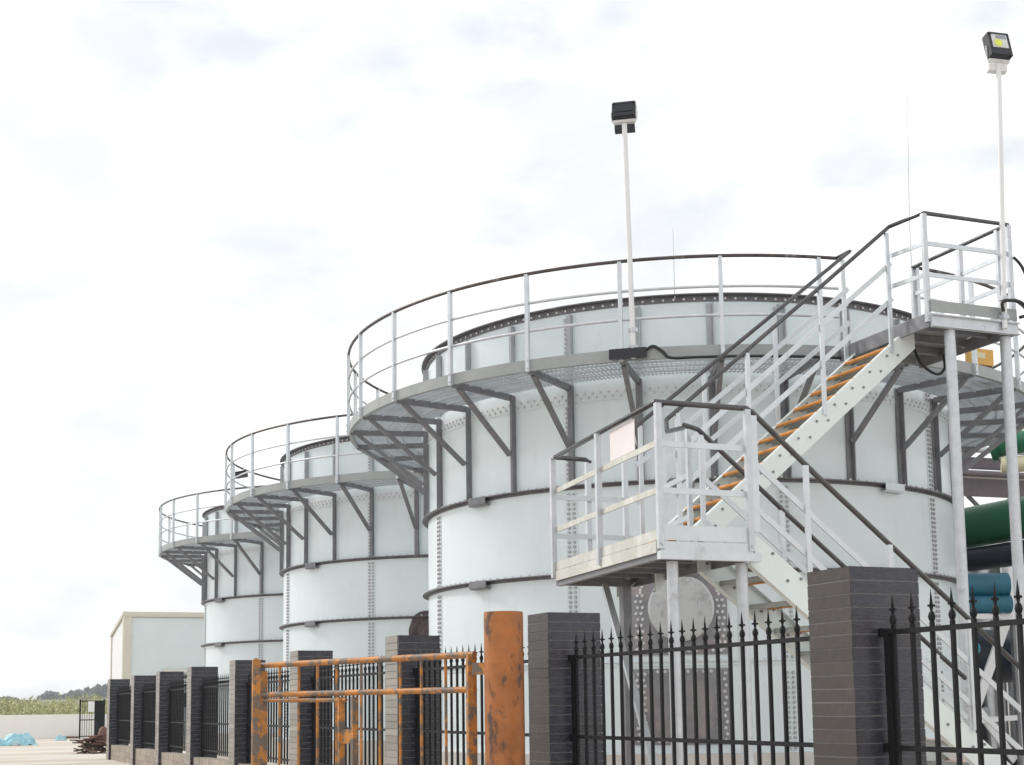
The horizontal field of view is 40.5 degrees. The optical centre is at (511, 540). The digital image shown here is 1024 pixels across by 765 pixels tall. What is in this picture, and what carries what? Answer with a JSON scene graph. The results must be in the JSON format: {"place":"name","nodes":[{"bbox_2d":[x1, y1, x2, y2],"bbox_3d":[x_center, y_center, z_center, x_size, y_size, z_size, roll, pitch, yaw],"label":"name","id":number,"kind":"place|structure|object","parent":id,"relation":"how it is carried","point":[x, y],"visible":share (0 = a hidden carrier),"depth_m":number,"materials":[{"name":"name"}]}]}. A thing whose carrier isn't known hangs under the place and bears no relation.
{"place":"outdoors","nodes":[
{"label":"outdoors","id":0,"kind":"place"},
{"bbox_2d":[0,714,106,738],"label":"boundary wall","id":1,"kind":"structure","parent":0,"point":[52,726],"depth_m":56.99,"materials":[{"name":"white concrete"}]},
{"bbox_2d":[0,694,106,714],"bbox_3d":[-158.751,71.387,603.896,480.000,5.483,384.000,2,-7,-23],"label":"hill","id":2,"kind":"structure","parent":0,"point":[56,701],"depth_m":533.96,"materials":[{"name":"green plant"}]},
{"bbox_2d":[0,683,107,700],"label":"woodland","id":3,"kind":"object","parent":2,"relation":"on","point":[98,690],"visible":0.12,"depth_m":564.65,"materials":[{"name":"green plant"}]},
{"bbox_2d":[106,679,129,759],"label":"brick pillar","id":4,"kind":"structure","parent":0,"point":[114,685],"depth_m":32.20,"materials":[{"name":"grey brick"}]},
{"bbox_2d":[0,711,270,764],"bbox_3d":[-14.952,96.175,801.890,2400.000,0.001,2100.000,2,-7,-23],"label":"ground","id":5,"kind":"structure","parent":0,"point":[49,752],"depth_m":35.72,"materials":[{"name":"concrete"}]},
{"bbox_2d":[0,732,37,745],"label":"tarpaulin","id":6,"kind":"object","parent":5,"relation":"on","point":[25,738],"visible":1,"depth_m":46.41,"materials":[{"name":"blue plastic"}]},
{"bbox_2d":[55,735,66,740],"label":"plastic bag","id":7,"kind":"object","parent":5,"relation":"on","point":[59,737],"visible":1,"depth_m":52.89,"materials":[{"name":"blue plastic"}]},
{"bbox_2d":[70,726,106,753],"bbox_3d":[-11.070,5.411,37.247,1.370,0.814,1.600,-7,-9,44],"label":"scrap pile","id":8,"kind":"object","parent":5,"relation":"on","point":[94,744],"visible":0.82,"depth_m":37.01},
{"bbox_2d":[79,699,104,738],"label":"yard gate","id":9,"kind":"structure","parent":5,"relation":"on","point":[98,710],"depth_m":55.80,"materials":[{"name":"black metal"}]},
{"bbox_2d":[111,745,129,763],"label":"wall","id":10,"kind":"structure","parent":5,"relation":"on","point":[120,753],"depth_m":30.69,"materials":[{"name":"beige tile"}]},
{"bbox_2d":[116,685,130,744],"bbox_3d":[-8.481,3.879,30.765,0.050,1.360,3.276,2,-7,-24],"label":"fence panel","id":11,"kind":"object","parent":10,"relation":"on","point":[123,711],"visible":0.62,"depth_m":31.33,"materials":[{"name":"black metal"}]},
{"bbox_2d":[135,748,154,764],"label":"wall","id":12,"kind":"structure","parent":5,"relation":"on","point":[144,756],"depth_m":27.86,"materials":[{"name":"beige tile"}]},
{"bbox_2d":[141,682,155,747],"bbox_3d":[-7.146,3.507,27.764,0.050,1.360,2.765,2,-7,-24],"label":"fence panel","id":13,"kind":"object","parent":12,"relation":"on","point":[148,697],"visible":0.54,"depth_m":28.30,"materials":[{"name":"black metal"}]},
{"bbox_2d":[161,752,185,764],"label":"wall","id":14,"kind":"structure","parent":5,"relation":"on","point":[172,758],"depth_m":25.07,"materials":[{"name":"beige tile"}]},
{"bbox_2d":[168,678,186,751],"bbox_3d":[-5.910,3.162,24.986,0.050,1.360,2.785,2,-7,-24],"label":"fence panel","id":15,"kind":"object","parent":14,"relation":"on","point":[177,711],"visible":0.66,"depth_m":25.45,"materials":[{"name":"black metal"}]},
{"bbox_2d":[193,757,228,764],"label":"wall","id":16,"kind":"structure","parent":5,"relation":"on","point":[206,761],"depth_m":22.29,"materials":[{"name":"beige tile"}]},
{"bbox_2d":[200,674,228,756],"bbox_3d":[-4.621,2.803,22.089,0.050,1.360,3.025,2,-7,-24],"label":"fence panel","id":17,"kind":"object","parent":16,"relation":"on","point":[220,701],"visible":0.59,"depth_m":22.52,"materials":[{"name":"black metal"}]},
{"bbox_2d":[200,506,283,757],"bbox_3d":[-4.066,2.396,35.572,7.868,6.000,7.863,2,-7,-23],"label":"storage tank","id":18,"kind":"object","parent":5,"relation":"on","point":[243,613],"visible":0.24,"depth_m":32.76,"materials":[{"name":"metal"}]},
{"bbox_2d":[158,485,283,585],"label":"circular walkway","id":19,"kind":"structure","parent":18,"relation":"attached to","point":[180,554],"depth_m":32.99,"materials":[{"name":"metal"}]},
{"bbox_2d":[271,428,428,764],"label":"storage tank","id":20,"kind":"object","parent":5,"relation":"on","point":[354,587],"visible":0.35,"depth_m":24.84,"materials":[{"name":"metal"}]},
{"bbox_2d":[224,414,424,554],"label":"circular walkway","id":21,"kind":"structure","parent":20,"relation":"attached to","point":[252,508],"depth_m":24.93,"materials":[{"name":"metal"}]},
{"bbox_2d":[235,467,247,478],"bbox_3d":[-5.634,-1.407,28.963,0.274,0.239,0.187,-1,-7,0],"label":"rail lamp","id":22,"kind":"object","parent":21,"relation":"attached to","point":[241,472],"visible":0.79,"depth_m":28.87,"materials":[{"name":"grey metal"}]},
{"bbox_2d":[472,611,524,764],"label":"orange post","id":23,"kind":"object","parent":5,"relation":"on","point":[500,668],"visible":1,"depth_m":10.24,"materials":[{"name":"metal"}]},
{"bbox_2d":[251,651,477,764],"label":"rusty gate","id":24,"kind":"structure","parent":23,"relation":"attached to","point":[261,694],"depth_m":11.46,"materials":[{"name":"orange metal"}]},
{"bbox_2d":[421,292,963,764],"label":"storage tank","id":25,"kind":"object","parent":5,"relation":"on","point":[487,516],"visible":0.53,"depth_m":16.91,"materials":[{"name":"metal"}]},
{"bbox_2d":[346,254,1023,494],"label":"circular walkway","id":26,"kind":"structure","parent":25,"relation":"attached to","point":[385,430],"depth_m":16.78,"materials":[{"name":"metal"}]},
{"bbox_2d":[611,101,637,358],"bbox_3d":[1.303,-3.504,15.655,0.308,2.964,0.200,-2,-7,12],"label":"floodlight pole","id":27,"kind":"object","parent":26,"relation":"attached to","point":[624,114],"visible":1,"depth_m":15.70,"materials":[{"name":"white metal"}]},
{"bbox_2d":[609,347,646,359],"bbox_3d":[1.301,-2.084,15.518,0.422,0.110,0.060,-2,-7,14],"label":"junction box","id":28,"kind":"object","parent":27,"relation":"attached to","point":[628,353],"visible":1,"depth_m":15.49,"materials":[{"name":"grey metal"}]},
{"bbox_2d":[647,345,854,359],"bbox_3d":[2.740,-2.103,15.484,2.534,0.192,0.206,0,-7,-2],"label":"cable","id":29,"kind":"object","parent":26,"relation":"attached to","point":[716,356],"visible":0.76,"depth_m":15.41,"materials":[{"name":"black rubber"}]},
{"bbox_2d":[907,93,911,265],"bbox_3d":[6.678,-4.582,23.087,0.107,6.050,0.028,2,-7,-23],"label":"lightning rod","id":30,"kind":"object","parent":26,"relation":"attached to","point":[908,185],"visible":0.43,"depth_m":23.21,"materials":[{"name":"grey metal"}]},
{"bbox_2d":[965,349,993,367],"bbox_3d":[5.784,-2.160,17.157,0.300,0.370,0.165,2,-7,-23],"label":"warning box","id":31,"kind":"object","parent":26,"relation":"on","point":[985,357],"visible":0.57,"depth_m":17.11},
{"bbox_2d":[549,211,1023,764],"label":"access stair","id":32,"kind":"object","parent":5,"relation":"on","point":[673,549],"visible":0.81,"depth_m":13.52,"materials":[{"name":"white metal"}]},
{"bbox_2d":[610,418,634,461],"bbox_3d":[0.959,-0.861,12.025,0.006,0.270,0.584,1,-7,-16],"label":"sign sheet","id":33,"kind":"object","parent":32,"relation":"attached to","point":[622,440],"visible":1,"depth_m":12.01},
{"bbox_2d":[913,349,945,375],"bbox_3d":[4.521,-1.918,14.977,0.432,0.301,0.084,2,-7,-23],"label":"cable","id":34,"kind":"object","parent":32,"relation":"hanging from","point":[926,368],"visible":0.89,"depth_m":14.92,"materials":[{"name":"black rubber"}]},
{"bbox_2d":[982,31,1012,328],"bbox_3d":[5.195,-3.796,14.660,0.318,3.252,0.198,1,-7,-14],"label":"floodlight pole","id":35,"kind":"object","parent":32,"relation":"attached to","point":[998,49],"visible":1,"depth_m":14.71,"materials":[{"name":"white metal"}]},
{"bbox_2d":[1000,299,1023,318],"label":"cable","id":36,"kind":"object","parent":32,"relation":"on","point":[1003,301],"visible":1,"depth_m":14.38,"materials":[{"name":"black rubber"}]},
{"bbox_2d":[1013,256,1023,273],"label":"cable","id":37,"kind":"object","parent":32,"relation":"hanging from","point":[1018,262],"visible":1,"depth_m":14.62,"materials":[{"name":"black rubber"}]},
{"bbox_2d":[966,548,996,748],"bbox_3d":[7.014,1.593,21.263,0.640,3.550,0.640,2,-7,-23],"label":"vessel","id":38,"kind":"object","parent":5,"relation":"on","point":[991,698],"depth_m":20.94,"materials":[{"name":"white metal"}]},
{"bbox_2d":[970,614,1022,764],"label":"braced frame","id":39,"kind":"object","parent":5,"relation":"on","point":[989,668],"visible":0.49,"depth_m":19.00,"materials":[{"name":"white paint"}]},
{"bbox_2d":[969,595,1012,613],"bbox_3d":[6.464,0.885,19.094,0.780,0.250,0.250,-1,-7,0],"label":"pipe","id":40,"kind":"object","parent":39,"relation":"on","point":[984,604],"visible":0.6,"depth_m":18.98,"materials":[{"name":"blue metal"}]},
{"bbox_2d":[968,573,1010,595],"bbox_3d":[6.335,0.630,19.223,1.043,0.339,0.339,-1,-7,1],"label":"pipe","id":41,"kind":"object","parent":40,"relation":"on","point":[982,583],"visible":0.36,"depth_m":19.07,"materials":[{"name":"blue metal"}]},
{"bbox_2d":[976,630,1016,764],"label":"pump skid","id":42,"kind":"object","parent":5,"relation":"on","point":[985,645],"visible":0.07,"depth_m":19.59,"materials":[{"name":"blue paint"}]},
{"bbox_3d":[1.134,2.040,9.033,0.294,0.341,3.317,2,-7,-23],"label":"low wall","id":43,"kind":"object","parent":5,"relation":"on","visible":0},
{"bbox_2d":[568,606,814,764],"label":"fence panel","id":44,"kind":"object","parent":43,"relation":"on","point":[575,736],"visible":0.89,"depth_m":9.13,"materials":[{"name":"black metal"}]},
{"bbox_3d":[-0.324,2.446,12.310,0.290,0.341,3.117,2,-7,-23],"label":"low wall","id":45,"kind":"object","parent":5,"relation":"on","visible":0},
{"bbox_2d":[413,644,529,764],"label":"fence panel","id":46,"kind":"object","parent":45,"relation":"on","point":[429,731],"visible":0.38,"depth_m":13.21,"materials":[{"name":"black metal"}]},
{"bbox_3d":[-1.794,2.856,15.611,0.296,0.341,3.367,2,-7,-23],"label":"low wall","id":47,"kind":"object","parent":5,"relation":"on","visible":0},
{"bbox_2d":[310,655,385,764],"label":"fence panel","id":48,"kind":"object","parent":47,"relation":"on","point":[373,729],"visible":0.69,"depth_m":15.97,"materials":[{"name":"black metal"}]},
{"bbox_3d":[-3.256,3.263,18.898,0.290,0.341,3.087,2,-7,-23],"label":"low wall","id":49,"kind":"object","parent":5,"relation":"on","visible":0},
{"bbox_2d":[246,668,289,764],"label":"fence panel","id":50,"kind":"object","parent":49,"relation":"on","point":[248,726],"visible":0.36,"depth_m":19.02,"materials":[{"name":"black metal"}]},
{"bbox_2d":[130,675,155,764],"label":"brick pillar","id":51,"kind":"structure","parent":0,"point":[138,682],"depth_m":28.98,"materials":[{"name":"grey brick"}]},
{"bbox_2d":[110,611,203,740],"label":"shed building","id":52,"kind":"structure","parent":0,"point":[147,643],"depth_m":49.05,"materials":[{"name":"white paint"}]},
{"bbox_2d":[163,668,186,706],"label":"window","id":53,"kind":"structure","parent":52,"relation":"in","point":[184,670],"depth_m":48.85,"materials":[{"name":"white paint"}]},
{"bbox_2d":[155,672,183,764],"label":"brick pillar","id":54,"kind":"structure","parent":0,"point":[163,679],"depth_m":26.22,"materials":[{"name":"grey brick"}]},
{"bbox_2d":[186,667,217,764],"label":"brick pillar","id":55,"kind":"structure","parent":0,"point":[195,675],"depth_m":23.43,"materials":[{"name":"grey brick"}]},
{"bbox_2d":[228,660,264,764],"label":"brick pillar","id":56,"kind":"structure","parent":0,"point":[239,674],"depth_m":20.42,"materials":[{"name":"grey brick"}]},
{"bbox_2d":[289,650,332,764],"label":"brick pillar","id":57,"kind":"structure","parent":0,"point":[306,673],"depth_m":17.29,"materials":[{"name":"grey brick"}]},
{"bbox_2d":[385,635,439,764],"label":"brick pillar","id":58,"kind":"structure","parent":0,"point":[405,644],"depth_m":13.89,"materials":[{"name":"grey brick"}]},
{"bbox_2d":[0,0,1023,699],"label":"sky","id":59,"kind":"structure","parent":0,"point":[205,205],"materials":[{"name":"white"}]},
{"bbox_2d":[528,612,602,764],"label":"brick pillar","id":60,"kind":"structure","parent":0,"point":[551,639],"depth_m":10.71,"materials":[{"name":"grey brick"}]},
{"bbox_2d":[807,566,926,764],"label":"brick pillar","id":61,"kind":"structure","parent":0,"point":[849,612],"depth_m":7.36,"materials":[{"name":"grey brick"}]},
{"bbox_2d":[877,580,1023,764],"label":"fence panel","id":62,"kind":"object","parent":61,"relation":"attached to","point":[894,747],"visible":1,"depth_m":6.85,"materials":[{"name":"black metal"}]},
{"bbox_2d":[962,447,1023,505],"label":"pipe bridge","id":63,"kind":"structure","parent":0,"point":[979,483],"depth_m":25.96,"materials":[{"name":"grey metal"}]},
{"bbox_2d":[1000,455,1023,472],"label":"pipe","id":64,"kind":"object","parent":63,"relation":"on","point":[1003,465],"visible":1,"depth_m":23.45,"materials":[{"name":"beige metal"}]},
{"bbox_2d":[989,430,1023,461],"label":"elbow pipe","id":65,"kind":"object","parent":64,"relation":"attached to","point":[998,452],"visible":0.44,"depth_m":23.52,"materials":[{"name":"green paint"}]},
{"bbox_2d":[971,542,1015,747],"bbox_3d":[7.637,1.827,21.826,1.040,3.600,1.042,2,-7,-23],"label":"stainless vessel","id":66,"kind":"object","parent":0,"point":[1009,710],"visible":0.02,"depth_m":21.27,"materials":[{"name":"silver metal"}]},
{"bbox_3d":[8.060,2.356,24.002,6.000,3.050,2.430,2,-7,-23],"label":"dark container","id":67,"kind":"object","parent":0,"visible":0},
{"bbox_2d":[966,540,1023,571],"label":"pipe","id":68,"kind":"object","parent":67,"relation":"on","point":[994,556],"depth_m":20.54,"materials":[{"name":"black metal"}]},
{"bbox_2d":[964,496,1023,547],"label":"pipe","id":69,"kind":"object","parent":68,"relation":"on","point":[987,524],"visible":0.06,"depth_m":20.62,"materials":[{"name":"green paint"}]}
]}

